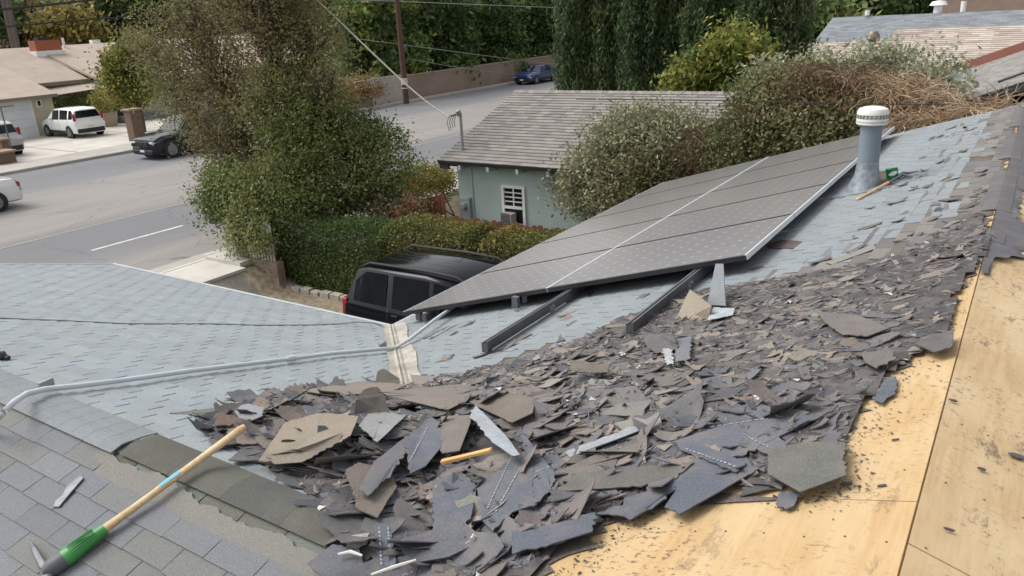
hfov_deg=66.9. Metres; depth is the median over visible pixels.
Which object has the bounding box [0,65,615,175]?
kerb
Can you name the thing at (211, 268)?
pavement
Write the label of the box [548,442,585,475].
torn shingle
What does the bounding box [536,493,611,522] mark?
torn shingle
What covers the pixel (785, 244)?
torn shingle
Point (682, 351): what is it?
torn shingle
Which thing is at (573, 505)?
torn shingle
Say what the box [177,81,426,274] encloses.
bushy tree
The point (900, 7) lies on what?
distant tree
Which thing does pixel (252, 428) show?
torn shingle
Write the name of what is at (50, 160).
pavement
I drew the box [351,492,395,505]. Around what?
torn shingle
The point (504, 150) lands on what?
green house
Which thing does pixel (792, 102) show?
power line
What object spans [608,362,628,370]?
torn shingle
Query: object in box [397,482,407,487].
torn shingle
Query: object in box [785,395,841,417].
torn shingle
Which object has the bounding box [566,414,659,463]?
torn shingle
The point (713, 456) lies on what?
torn shingle
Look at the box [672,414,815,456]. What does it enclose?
torn shingle
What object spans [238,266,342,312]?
soil strip
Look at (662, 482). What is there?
torn shingle
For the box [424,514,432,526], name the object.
torn shingle
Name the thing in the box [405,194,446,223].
board fence
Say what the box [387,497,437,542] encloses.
torn shingle
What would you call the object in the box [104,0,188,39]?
distant tree
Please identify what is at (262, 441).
torn shingle
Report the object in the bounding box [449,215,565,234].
board fence
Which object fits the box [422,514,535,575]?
torn shingle
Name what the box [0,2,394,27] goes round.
power line
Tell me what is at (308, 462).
torn shingle
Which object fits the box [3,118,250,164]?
driveway
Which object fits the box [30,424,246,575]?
pickaxe
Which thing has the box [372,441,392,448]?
torn shingle
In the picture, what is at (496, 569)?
torn shingle
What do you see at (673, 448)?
torn shingle
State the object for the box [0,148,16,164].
gate pillar
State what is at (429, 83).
block wall
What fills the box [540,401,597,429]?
torn shingle
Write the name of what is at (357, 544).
torn shingle
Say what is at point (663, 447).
roof grit
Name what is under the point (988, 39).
neighbour house
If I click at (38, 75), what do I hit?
ranch house
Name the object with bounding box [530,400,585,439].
torn shingle
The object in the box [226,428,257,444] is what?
torn shingle
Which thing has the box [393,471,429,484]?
torn shingle
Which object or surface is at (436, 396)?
torn shingle
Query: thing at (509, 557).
torn shingle
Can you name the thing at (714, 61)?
citrus shrub
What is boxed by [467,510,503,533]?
torn shingle
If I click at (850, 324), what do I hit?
torn shingle
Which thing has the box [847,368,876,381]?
torn shingle
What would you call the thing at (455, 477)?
torn shingle
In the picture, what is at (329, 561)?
torn shingle
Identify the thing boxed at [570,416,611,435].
torn shingle
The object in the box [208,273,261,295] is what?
driveway
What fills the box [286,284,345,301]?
stone edging
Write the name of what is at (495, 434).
torn shingle
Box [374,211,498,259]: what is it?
clipped hedge
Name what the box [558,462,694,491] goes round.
torn shingle
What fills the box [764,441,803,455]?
torn shingle
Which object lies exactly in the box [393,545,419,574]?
torn shingle
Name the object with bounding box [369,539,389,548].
torn shingle
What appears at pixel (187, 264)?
kerb
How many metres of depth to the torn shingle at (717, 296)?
4.89 m
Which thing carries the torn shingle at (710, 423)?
on the torn shingle at (681, 405)
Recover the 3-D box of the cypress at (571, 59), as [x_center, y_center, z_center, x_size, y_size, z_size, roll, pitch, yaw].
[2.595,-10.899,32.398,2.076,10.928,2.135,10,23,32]
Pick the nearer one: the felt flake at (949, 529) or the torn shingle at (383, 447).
the felt flake at (949, 529)
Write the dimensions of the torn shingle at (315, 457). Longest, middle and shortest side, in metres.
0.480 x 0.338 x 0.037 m
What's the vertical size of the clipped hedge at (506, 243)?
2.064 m
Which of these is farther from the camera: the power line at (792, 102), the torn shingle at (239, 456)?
the power line at (792, 102)
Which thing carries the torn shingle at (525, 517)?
on the shingle scraps
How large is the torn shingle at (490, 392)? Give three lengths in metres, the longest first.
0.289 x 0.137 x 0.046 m
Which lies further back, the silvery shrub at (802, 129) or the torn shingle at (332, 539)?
the silvery shrub at (802, 129)
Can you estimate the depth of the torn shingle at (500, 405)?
3.87 m
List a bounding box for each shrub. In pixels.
[52,94,73,108]
[63,91,92,106]
[86,86,118,126]
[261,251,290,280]
[316,67,388,109]
[332,168,451,222]
[381,151,458,215]
[537,84,730,227]
[632,0,789,91]
[681,37,918,174]
[741,26,981,101]
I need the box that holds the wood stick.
[440,447,492,464]
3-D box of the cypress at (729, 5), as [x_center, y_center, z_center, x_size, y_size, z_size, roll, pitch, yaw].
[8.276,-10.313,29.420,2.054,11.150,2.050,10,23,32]
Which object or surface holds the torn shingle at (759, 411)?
on the torn shingle at (727, 434)
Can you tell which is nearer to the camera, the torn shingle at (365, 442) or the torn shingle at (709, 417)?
the torn shingle at (709, 417)
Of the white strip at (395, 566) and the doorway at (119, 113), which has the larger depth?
the doorway at (119, 113)
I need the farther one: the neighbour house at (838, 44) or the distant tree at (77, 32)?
the distant tree at (77, 32)
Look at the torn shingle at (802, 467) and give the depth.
2.56 m
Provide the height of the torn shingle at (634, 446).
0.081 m
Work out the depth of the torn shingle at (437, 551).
2.71 m
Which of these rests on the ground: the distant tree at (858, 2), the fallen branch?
the distant tree at (858, 2)
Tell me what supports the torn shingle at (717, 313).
on the shingle crumbs
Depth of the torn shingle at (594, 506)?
2.77 m
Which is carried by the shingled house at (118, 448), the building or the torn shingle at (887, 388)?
the torn shingle at (887, 388)
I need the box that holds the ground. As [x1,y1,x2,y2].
[0,31,679,275]
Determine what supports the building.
on the ground
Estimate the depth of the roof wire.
6.77 m
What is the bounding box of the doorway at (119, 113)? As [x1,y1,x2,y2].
[112,100,130,115]
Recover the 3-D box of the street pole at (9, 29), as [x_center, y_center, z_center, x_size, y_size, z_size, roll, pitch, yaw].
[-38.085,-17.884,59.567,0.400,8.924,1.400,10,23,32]
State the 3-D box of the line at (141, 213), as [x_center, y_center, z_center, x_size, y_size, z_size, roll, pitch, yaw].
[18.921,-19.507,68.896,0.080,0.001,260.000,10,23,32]
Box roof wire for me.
[0,317,385,328]
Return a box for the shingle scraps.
[187,125,999,575]
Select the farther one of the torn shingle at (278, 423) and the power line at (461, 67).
the power line at (461, 67)
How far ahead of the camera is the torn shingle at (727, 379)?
3.49 m
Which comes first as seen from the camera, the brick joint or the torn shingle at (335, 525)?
the torn shingle at (335, 525)
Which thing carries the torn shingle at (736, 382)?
on the shingle scraps
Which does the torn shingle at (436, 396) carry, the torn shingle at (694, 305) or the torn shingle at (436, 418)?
the torn shingle at (436, 418)
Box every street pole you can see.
[0,0,15,47]
[6,0,20,47]
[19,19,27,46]
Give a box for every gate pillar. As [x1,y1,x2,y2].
[0,137,9,148]
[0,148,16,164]
[120,108,144,140]
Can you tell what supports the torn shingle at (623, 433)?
on the torn shingle at (589, 438)
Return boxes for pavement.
[0,81,513,171]
[163,176,458,283]
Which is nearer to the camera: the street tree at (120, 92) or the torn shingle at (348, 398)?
the torn shingle at (348, 398)
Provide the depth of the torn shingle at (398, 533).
2.88 m
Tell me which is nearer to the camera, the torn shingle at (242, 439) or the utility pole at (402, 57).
the torn shingle at (242, 439)
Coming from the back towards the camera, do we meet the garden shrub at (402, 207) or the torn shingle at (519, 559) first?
the garden shrub at (402, 207)
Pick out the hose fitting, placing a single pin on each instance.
(4, 355)
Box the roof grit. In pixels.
[209,213,1023,575]
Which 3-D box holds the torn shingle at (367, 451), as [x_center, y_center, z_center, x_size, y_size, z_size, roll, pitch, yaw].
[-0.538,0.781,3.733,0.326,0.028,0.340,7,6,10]
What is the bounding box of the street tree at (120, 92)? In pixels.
[78,10,181,131]
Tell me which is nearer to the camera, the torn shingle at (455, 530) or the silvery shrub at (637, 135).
the torn shingle at (455, 530)
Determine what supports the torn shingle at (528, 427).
on the shingle scraps
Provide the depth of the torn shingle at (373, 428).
3.90 m
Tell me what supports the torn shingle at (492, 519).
on the torn shingle at (499, 482)
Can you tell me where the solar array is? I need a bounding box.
[403,126,894,352]
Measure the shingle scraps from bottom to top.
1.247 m
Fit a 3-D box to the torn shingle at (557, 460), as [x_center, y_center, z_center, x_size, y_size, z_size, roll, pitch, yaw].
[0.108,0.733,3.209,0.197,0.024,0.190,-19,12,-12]
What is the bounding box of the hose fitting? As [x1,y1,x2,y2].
[0,351,10,359]
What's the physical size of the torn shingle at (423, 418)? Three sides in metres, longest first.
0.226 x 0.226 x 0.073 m
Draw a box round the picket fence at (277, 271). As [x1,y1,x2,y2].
[227,219,286,285]
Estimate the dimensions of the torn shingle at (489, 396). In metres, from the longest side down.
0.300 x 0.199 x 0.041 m
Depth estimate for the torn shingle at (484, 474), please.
3.23 m
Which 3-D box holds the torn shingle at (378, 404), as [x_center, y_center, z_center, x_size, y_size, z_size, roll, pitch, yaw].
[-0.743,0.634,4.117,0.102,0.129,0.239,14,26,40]
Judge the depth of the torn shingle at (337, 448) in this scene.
3.66 m
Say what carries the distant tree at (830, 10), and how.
on the ground
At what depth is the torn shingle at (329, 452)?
3.53 m
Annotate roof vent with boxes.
[830,106,894,199]
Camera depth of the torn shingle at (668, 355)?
4.00 m
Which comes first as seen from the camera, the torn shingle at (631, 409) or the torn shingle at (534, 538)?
the torn shingle at (534, 538)
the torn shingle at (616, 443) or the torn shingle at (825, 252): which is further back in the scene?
the torn shingle at (825, 252)
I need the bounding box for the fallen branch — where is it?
[998,72,1023,82]
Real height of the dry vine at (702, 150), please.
2.573 m
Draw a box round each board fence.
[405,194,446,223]
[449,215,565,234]
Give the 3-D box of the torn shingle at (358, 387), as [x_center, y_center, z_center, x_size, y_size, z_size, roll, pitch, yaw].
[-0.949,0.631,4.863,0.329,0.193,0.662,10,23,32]
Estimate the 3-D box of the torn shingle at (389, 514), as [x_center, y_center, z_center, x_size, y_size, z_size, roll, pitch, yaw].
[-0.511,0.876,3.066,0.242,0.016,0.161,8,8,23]
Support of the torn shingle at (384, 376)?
on the shingle crumbs
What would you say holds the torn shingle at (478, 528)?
on the shingle scraps
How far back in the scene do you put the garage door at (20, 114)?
44.87 m
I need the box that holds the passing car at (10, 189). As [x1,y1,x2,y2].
[0,176,22,211]
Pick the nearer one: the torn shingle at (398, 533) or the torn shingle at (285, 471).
the torn shingle at (398, 533)
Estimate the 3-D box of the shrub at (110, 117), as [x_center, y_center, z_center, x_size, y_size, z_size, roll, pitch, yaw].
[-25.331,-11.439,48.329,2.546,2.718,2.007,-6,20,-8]
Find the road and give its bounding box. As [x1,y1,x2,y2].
[0,70,649,269]
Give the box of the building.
[942,0,1023,12]
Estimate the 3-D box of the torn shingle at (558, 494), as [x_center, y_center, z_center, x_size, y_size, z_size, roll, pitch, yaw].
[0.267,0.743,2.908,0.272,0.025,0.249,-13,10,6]
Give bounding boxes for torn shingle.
[170,408,214,415]
[197,411,249,421]
[213,412,255,432]
[213,426,266,429]
[214,401,265,420]
[220,431,267,436]
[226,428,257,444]
[227,389,308,410]
[228,448,259,461]
[235,402,263,421]
[236,420,261,435]
[253,433,277,440]
[255,431,275,449]
[259,413,357,462]
[261,412,280,426]
[266,433,341,464]
[269,463,315,471]
[273,419,295,440]
[274,405,351,421]
[275,468,303,481]
[277,393,292,402]
[290,405,325,414]
[298,394,330,407]
[301,381,409,395]
[302,453,340,467]
[307,466,346,478]
[307,544,363,575]
[309,453,323,460]
[314,425,381,464]
[315,499,391,542]
[320,449,416,477]
[324,536,336,545]
[327,486,384,514]
[329,447,347,449]
[332,451,398,472]
[335,515,503,575]
[336,404,393,412]
[337,391,408,408]
[337,460,357,472]
[345,462,396,517]
[346,533,369,547]
[348,387,416,408]
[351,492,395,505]
[354,396,388,413]
[358,412,405,442]
[358,427,418,496]
[359,435,407,456]
[361,447,373,454]
[367,504,394,518]
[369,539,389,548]
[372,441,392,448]
[374,522,395,568]
[375,369,400,383]
[378,384,482,409]
[382,489,422,515]
[382,548,403,555]
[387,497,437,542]
[391,527,432,538]
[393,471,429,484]
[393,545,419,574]
[395,407,435,413]
[396,484,418,488]
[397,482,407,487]
[398,531,467,562]
[398,554,433,565]
[404,417,441,473]
[410,374,434,384]
[413,412,449,426]
[419,408,487,421]
[422,324,457,339]
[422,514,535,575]
[424,475,537,537]
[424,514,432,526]
[427,551,482,565]
[429,561,507,575]
[430,470,476,528]
[432,440,466,460]
[436,401,470,417]
[439,474,484,489]
[440,415,470,453]
[444,545,511,572]
[452,472,484,490]
[454,494,493,525]
[455,388,495,414]
[462,444,536,477]
[464,432,473,444]
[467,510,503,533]
[468,378,534,422]
[469,405,519,456]
[472,387,503,407]
[472,452,516,472]
[473,496,493,516]
[473,523,484,531]
[477,451,536,531]
[479,376,498,386]
[481,393,560,424]
[484,474,550,521]
[491,399,582,436]
[494,552,517,563]
[501,481,558,502]
[502,507,568,547]
[505,384,568,402]
[506,555,532,567]
[512,512,598,554]
[514,477,595,544]
[514,486,599,524]
[517,428,555,505]
[524,421,551,440]
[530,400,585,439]
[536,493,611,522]
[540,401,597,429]
[542,416,597,445]
[543,452,565,467]
[547,463,618,501]
[548,423,583,440]
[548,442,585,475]
[555,444,617,503]
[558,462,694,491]
[565,426,638,457]
[565,429,602,455]
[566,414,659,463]
[569,360,609,373]
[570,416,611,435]
[579,412,662,452]
[579,479,590,513]
[585,441,651,465]
[586,385,646,411]
[591,493,627,509]
[596,441,623,449]
[596,494,666,519]
[598,428,646,461]
[599,400,651,419]
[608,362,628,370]
[610,411,652,437]
[615,453,633,466]
[615,456,675,468]
[617,436,673,487]
[622,456,754,520]
[632,379,703,433]
[639,323,678,353]
[640,367,693,386]
[645,395,673,412]
[650,444,720,467]
[661,348,674,365]
[661,360,683,366]
[661,441,685,455]
[664,441,682,457]
[672,400,745,427]
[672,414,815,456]
[675,336,692,362]
[676,442,745,472]
[677,290,711,319]
[683,410,721,432]
[689,375,742,403]
[702,398,787,415]
[703,364,761,388]
[703,394,750,406]
[704,380,743,396]
[705,409,724,421]
[706,401,768,436]
[707,307,734,320]
[708,264,725,305]
[713,381,811,413]
[721,403,809,447]
[738,430,784,454]
[745,378,814,416]
[752,456,767,472]
[752,462,767,467]
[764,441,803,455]
[767,239,802,248]
[768,395,834,407]
[768,442,847,492]
[776,492,802,509]
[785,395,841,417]
[787,405,838,430]
[798,418,849,437]
[802,241,843,263]
[817,312,889,336]
[824,429,842,436]
[826,244,875,264]
[831,351,861,357]
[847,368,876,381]
[850,424,858,430]
[861,349,896,368]
[872,376,897,403]
[915,330,953,352]
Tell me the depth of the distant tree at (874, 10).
56.56 m
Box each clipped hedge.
[277,206,398,294]
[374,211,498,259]
[477,221,567,261]
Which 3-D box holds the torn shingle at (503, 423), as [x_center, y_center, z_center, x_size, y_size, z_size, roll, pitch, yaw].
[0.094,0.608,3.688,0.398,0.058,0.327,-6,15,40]
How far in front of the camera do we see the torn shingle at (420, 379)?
5.14 m
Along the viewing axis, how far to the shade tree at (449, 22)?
61.13 m
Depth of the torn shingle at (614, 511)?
2.65 m
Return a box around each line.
[0,0,94,10]
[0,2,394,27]
[0,132,467,248]
[359,0,553,7]
[359,39,550,63]
[412,59,514,74]
[576,99,1016,104]
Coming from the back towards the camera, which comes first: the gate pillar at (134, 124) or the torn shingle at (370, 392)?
the gate pillar at (134, 124)
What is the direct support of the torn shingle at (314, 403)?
on the shingle scraps
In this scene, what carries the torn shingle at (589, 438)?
on the torn shingle at (539, 407)
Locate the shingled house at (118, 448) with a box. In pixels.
[0,102,1023,575]
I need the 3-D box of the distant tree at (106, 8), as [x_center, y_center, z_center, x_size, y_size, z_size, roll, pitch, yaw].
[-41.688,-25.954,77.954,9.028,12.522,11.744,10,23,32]
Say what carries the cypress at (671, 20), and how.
on the ground
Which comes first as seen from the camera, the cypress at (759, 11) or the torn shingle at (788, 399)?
the torn shingle at (788, 399)
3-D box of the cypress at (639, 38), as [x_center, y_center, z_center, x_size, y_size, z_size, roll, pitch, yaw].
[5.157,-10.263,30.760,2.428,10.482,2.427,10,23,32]
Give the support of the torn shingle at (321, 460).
on the shingle scraps
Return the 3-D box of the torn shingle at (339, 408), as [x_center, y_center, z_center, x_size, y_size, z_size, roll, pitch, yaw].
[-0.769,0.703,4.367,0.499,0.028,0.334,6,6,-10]
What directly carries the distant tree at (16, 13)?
on the ground
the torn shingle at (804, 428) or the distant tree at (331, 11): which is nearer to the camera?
the torn shingle at (804, 428)
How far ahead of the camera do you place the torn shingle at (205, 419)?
4.03 m
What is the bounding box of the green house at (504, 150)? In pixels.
[437,90,827,229]
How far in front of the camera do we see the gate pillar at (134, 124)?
40.97 m
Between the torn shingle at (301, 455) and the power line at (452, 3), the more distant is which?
the power line at (452, 3)
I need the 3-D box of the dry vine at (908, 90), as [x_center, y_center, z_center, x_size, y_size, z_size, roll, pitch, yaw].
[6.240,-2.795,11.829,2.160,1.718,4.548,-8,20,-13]
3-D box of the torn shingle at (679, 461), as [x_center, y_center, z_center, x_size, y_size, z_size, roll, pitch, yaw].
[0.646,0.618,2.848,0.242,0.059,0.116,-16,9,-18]
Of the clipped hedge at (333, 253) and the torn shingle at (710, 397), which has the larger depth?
the clipped hedge at (333, 253)
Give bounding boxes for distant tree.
[0,0,45,48]
[0,0,56,48]
[17,0,116,47]
[30,0,146,42]
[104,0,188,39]
[142,0,234,38]
[208,0,265,38]
[275,0,341,79]
[795,0,881,52]
[851,0,885,15]
[871,0,893,15]
[875,0,937,14]
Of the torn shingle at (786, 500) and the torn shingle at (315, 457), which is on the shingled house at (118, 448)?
the torn shingle at (786, 500)
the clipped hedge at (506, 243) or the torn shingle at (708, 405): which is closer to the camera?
the torn shingle at (708, 405)
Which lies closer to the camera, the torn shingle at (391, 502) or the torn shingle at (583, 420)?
the torn shingle at (391, 502)
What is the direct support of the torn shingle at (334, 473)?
on the shingle scraps
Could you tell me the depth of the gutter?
19.36 m
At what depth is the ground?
24.77 m
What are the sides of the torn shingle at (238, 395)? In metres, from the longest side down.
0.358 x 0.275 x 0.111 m
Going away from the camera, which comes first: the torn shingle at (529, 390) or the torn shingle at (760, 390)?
the torn shingle at (760, 390)
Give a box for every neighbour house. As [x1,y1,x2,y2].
[812,40,888,63]
[816,0,1023,41]
[866,25,1023,83]
[925,42,1023,107]
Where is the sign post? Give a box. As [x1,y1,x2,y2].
[0,105,13,148]
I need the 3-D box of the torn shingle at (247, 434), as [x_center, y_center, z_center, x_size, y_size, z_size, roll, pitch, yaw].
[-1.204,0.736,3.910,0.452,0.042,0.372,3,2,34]
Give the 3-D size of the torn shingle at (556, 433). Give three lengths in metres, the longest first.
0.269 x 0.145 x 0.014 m
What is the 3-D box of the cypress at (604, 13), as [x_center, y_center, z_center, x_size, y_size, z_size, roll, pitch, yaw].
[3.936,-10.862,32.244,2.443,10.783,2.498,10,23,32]
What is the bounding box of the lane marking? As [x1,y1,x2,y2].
[92,225,182,250]
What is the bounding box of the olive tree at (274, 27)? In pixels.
[89,0,389,188]
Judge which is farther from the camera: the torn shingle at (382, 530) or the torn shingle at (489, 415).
the torn shingle at (489, 415)
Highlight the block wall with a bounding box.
[353,50,633,107]
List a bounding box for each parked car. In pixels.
[0,120,23,153]
[42,106,105,138]
[131,109,234,158]
[342,244,503,323]
[513,64,556,83]
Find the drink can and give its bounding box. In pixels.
[885,167,898,179]
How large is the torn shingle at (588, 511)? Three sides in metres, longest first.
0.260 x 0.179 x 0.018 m
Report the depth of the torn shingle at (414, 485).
3.34 m
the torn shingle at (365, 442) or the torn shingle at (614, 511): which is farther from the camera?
the torn shingle at (365, 442)
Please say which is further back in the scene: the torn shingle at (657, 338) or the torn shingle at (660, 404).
the torn shingle at (657, 338)
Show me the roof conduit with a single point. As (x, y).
(47, 385)
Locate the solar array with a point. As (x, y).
(704, 223)
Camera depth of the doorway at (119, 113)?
51.11 m
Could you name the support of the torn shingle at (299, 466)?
on the shingle scraps
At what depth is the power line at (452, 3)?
56.89 m
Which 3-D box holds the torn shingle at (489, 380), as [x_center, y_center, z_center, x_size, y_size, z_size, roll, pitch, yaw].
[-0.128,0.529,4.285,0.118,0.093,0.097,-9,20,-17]
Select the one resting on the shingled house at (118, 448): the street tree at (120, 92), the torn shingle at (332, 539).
the torn shingle at (332, 539)
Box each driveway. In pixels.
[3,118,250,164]
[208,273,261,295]
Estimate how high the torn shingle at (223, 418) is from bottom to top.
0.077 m
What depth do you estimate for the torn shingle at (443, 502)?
3.09 m
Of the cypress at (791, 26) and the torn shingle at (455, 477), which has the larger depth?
the cypress at (791, 26)
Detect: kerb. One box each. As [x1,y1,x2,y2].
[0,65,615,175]
[159,175,455,273]
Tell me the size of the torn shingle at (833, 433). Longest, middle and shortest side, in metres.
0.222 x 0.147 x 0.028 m
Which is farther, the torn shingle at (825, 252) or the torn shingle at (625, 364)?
the torn shingle at (825, 252)
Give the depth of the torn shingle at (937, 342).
3.24 m
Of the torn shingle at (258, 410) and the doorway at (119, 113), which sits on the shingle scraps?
the torn shingle at (258, 410)
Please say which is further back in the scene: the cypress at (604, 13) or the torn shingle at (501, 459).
the cypress at (604, 13)
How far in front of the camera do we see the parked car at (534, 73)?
64.09 m
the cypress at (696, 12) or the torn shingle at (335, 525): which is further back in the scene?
the cypress at (696, 12)
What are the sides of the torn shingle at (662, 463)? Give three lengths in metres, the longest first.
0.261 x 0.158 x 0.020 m
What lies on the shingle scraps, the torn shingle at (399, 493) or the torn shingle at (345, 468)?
the torn shingle at (399, 493)
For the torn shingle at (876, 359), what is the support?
on the shingle scraps
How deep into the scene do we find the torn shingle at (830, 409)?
2.86 m
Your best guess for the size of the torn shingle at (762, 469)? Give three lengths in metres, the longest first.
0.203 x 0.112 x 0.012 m
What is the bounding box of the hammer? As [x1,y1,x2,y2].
[854,171,918,200]
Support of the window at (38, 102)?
in the ranch house at (38, 75)
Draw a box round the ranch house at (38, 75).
[0,34,309,137]
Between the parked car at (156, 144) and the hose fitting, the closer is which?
the hose fitting
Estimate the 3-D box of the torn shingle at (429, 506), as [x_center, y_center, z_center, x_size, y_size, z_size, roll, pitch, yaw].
[-0.201,0.860,3.020,0.475,0.054,0.461,-11,11,35]
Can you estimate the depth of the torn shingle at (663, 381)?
3.77 m
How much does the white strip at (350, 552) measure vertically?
0.017 m
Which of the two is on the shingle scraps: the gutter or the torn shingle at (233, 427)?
the torn shingle at (233, 427)
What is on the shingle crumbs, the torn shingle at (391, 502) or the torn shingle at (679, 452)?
the torn shingle at (679, 452)
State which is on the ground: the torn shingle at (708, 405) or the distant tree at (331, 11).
the distant tree at (331, 11)
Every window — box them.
[35,99,42,106]
[501,184,526,226]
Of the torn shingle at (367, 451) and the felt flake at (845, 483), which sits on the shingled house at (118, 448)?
the felt flake at (845, 483)
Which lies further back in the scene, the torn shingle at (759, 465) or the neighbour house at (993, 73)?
the neighbour house at (993, 73)
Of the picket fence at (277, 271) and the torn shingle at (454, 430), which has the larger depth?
the picket fence at (277, 271)
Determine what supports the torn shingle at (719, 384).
on the shingle scraps
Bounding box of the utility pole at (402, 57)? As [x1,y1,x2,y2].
[394,0,408,103]
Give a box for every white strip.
[338,550,362,556]
[371,559,415,575]
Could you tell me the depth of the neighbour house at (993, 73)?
15.86 m
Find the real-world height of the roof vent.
0.933 m
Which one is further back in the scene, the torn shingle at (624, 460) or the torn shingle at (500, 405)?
the torn shingle at (500, 405)
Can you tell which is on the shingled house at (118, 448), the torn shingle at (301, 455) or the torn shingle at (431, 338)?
the torn shingle at (431, 338)
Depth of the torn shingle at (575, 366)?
4.10 m
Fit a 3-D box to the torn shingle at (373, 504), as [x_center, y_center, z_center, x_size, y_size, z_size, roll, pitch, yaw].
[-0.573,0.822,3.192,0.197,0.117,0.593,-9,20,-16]
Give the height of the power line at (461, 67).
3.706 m
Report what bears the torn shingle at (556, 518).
on the torn shingle at (508, 525)
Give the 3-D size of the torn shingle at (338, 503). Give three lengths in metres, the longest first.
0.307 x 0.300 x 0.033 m
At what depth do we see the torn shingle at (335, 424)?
3.72 m
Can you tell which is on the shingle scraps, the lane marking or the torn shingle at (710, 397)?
the torn shingle at (710, 397)
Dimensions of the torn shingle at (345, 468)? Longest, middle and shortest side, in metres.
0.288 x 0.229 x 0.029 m
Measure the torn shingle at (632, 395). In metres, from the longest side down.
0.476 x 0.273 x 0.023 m
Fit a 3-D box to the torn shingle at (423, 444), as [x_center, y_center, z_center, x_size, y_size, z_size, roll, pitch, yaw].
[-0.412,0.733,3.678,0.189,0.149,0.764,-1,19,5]
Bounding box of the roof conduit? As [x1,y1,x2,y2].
[0,307,454,419]
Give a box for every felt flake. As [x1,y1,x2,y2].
[840,482,852,485]
[943,527,954,531]
[1008,452,1023,459]
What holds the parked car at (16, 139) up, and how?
on the driveway at (87, 143)
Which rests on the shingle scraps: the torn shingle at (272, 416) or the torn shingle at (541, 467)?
the torn shingle at (272, 416)
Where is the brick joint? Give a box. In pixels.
[24,127,155,151]
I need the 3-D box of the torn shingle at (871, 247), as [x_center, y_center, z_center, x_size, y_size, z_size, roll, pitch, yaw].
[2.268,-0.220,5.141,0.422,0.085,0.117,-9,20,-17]
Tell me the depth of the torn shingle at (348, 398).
4.49 m
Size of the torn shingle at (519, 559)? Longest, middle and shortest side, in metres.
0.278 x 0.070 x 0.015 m
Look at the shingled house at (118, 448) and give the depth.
3.58 m
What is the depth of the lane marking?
21.99 m
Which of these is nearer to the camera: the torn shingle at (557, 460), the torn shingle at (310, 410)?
the torn shingle at (557, 460)
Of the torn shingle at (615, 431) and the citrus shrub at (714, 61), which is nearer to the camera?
the torn shingle at (615, 431)
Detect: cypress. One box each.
[550,0,595,90]
[579,0,625,90]
[613,0,666,90]
[646,0,694,90]
[678,0,729,58]
[709,0,747,34]
[733,0,783,58]
[767,0,822,65]
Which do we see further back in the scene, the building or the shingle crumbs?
the building
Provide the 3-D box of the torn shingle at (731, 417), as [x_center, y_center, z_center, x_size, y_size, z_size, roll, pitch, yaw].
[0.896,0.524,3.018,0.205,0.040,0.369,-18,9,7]
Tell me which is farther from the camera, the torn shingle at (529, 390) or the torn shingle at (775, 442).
the torn shingle at (529, 390)
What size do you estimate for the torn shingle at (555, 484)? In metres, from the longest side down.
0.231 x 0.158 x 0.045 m
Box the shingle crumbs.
[206,212,990,575]
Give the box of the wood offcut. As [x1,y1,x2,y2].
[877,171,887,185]
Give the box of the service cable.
[317,1,456,117]
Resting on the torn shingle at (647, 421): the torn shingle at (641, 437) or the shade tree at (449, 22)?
the torn shingle at (641, 437)
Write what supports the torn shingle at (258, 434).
on the torn shingle
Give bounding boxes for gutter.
[149,175,454,271]
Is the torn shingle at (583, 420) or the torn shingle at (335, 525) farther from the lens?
the torn shingle at (583, 420)
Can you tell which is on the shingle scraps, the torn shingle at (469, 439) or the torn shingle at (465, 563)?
the torn shingle at (469, 439)
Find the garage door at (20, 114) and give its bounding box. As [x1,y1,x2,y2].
[0,100,36,137]
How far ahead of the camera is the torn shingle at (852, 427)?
2.81 m
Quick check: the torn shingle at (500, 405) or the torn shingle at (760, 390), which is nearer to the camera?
the torn shingle at (760, 390)
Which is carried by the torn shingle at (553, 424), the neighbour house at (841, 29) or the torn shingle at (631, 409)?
the torn shingle at (631, 409)
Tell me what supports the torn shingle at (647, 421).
on the shingle scraps
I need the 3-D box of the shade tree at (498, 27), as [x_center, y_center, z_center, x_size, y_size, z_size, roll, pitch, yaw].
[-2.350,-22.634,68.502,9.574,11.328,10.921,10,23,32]
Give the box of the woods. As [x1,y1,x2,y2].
[160,32,332,61]
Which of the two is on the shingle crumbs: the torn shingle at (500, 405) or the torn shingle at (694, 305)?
the torn shingle at (694, 305)
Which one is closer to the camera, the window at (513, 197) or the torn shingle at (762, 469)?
the torn shingle at (762, 469)
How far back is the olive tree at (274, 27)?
19.86 m
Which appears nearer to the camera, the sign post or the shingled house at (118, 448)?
the shingled house at (118, 448)
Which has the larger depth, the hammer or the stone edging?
the stone edging
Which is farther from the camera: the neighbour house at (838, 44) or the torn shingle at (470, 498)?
the neighbour house at (838, 44)
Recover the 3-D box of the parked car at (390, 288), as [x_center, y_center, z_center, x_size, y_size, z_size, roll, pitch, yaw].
[-0.683,0.486,14.034,4.922,1.948,2.144,10,23,32]
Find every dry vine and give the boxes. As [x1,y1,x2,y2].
[668,48,894,176]
[813,46,1023,136]
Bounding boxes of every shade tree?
[323,0,440,78]
[415,0,488,84]
[462,0,542,74]
[510,0,561,57]
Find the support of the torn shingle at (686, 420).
on the torn shingle at (681, 405)
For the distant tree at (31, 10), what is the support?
on the ground
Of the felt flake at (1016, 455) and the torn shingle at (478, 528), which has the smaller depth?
the felt flake at (1016, 455)
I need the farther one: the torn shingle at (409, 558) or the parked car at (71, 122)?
the parked car at (71, 122)

